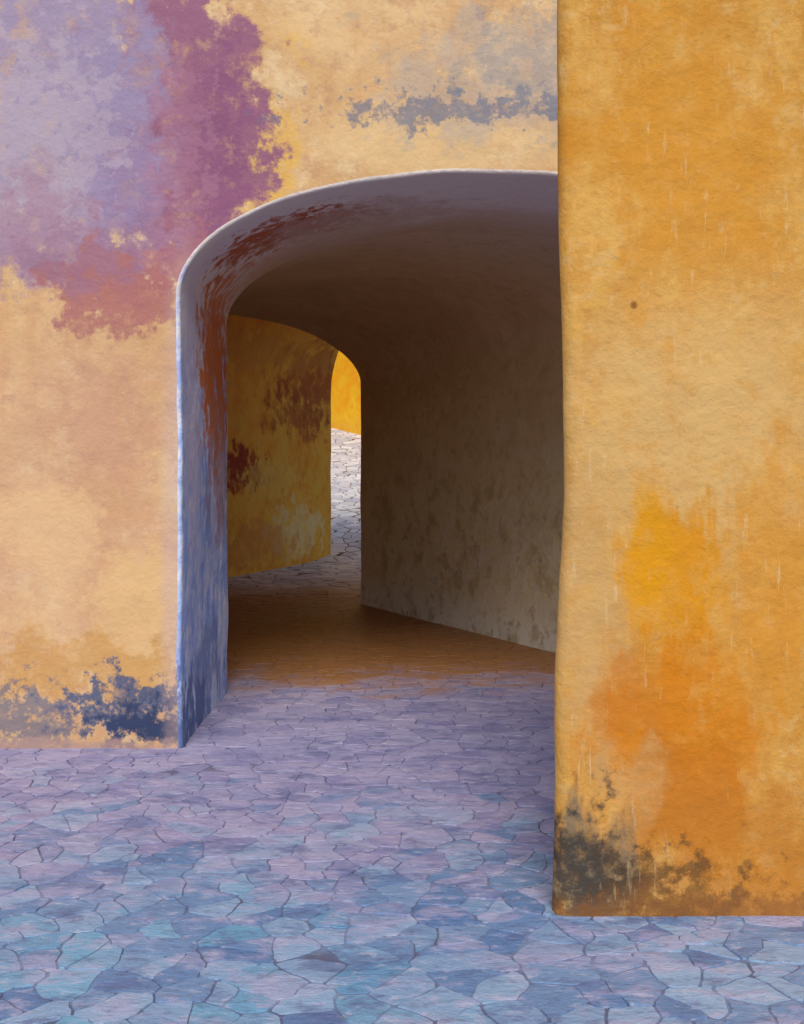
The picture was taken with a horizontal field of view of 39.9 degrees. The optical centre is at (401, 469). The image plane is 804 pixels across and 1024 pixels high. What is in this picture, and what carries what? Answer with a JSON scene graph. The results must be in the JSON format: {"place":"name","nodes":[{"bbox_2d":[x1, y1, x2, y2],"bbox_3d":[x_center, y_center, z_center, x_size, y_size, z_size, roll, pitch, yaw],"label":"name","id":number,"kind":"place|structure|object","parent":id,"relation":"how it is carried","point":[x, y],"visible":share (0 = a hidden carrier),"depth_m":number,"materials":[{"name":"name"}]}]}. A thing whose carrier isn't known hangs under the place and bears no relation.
{"place":"outdoors","nodes":[
{"label":"outdoors","id":0,"kind":"place"},
{"bbox_2d":[0,428,803,1023],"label":"paving","id":1,"kind":"structure","parent":0,"point":[338,806],"depth_m":4.51,"materials":[{"name":"stone"}]},
{"bbox_2d":[0,0,560,749],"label":"arched gate wall","id":2,"kind":"structure","parent":1,"relation":"on","point":[178,178],"depth_m":6.36,"materials":[{"name":"multicoloured paint"}]},
{"bbox_2d":[225,315,338,576],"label":"wall","id":3,"kind":"structure","parent":1,"relation":"on","point":[278,378],"depth_m":17.77,"materials":[{"name":"paint"}]},
{"bbox_2d":[228,231,563,653],"bbox_3d":[-0.959,-0.442,10.126,3.936,4.344,6.684,0,0,-25],"label":"vaulted passage","id":4,"kind":"object","parent":1,"relation":"on","point":[448,344],"visible":0.42,"depth_m":10.64,"materials":[{"name":"brown paint"}]},
{"bbox_2d":[552,0,803,916],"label":"buttress wall","id":5,"kind":"structure","parent":1,"relation":"on","point":[679,769],"depth_m":3.97,"materials":[{"name":"orange paint"}]},
{"label":"ground","id":6,"kind":"structure","parent":0,"visible":0},
{"bbox_2d":[331,350,361,434],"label":"lane wall","id":7,"kind":"structure","parent":6,"relation":"on","point":[346,406],"depth_m":34.03,"materials":[{"name":"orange paint"}]}
]}

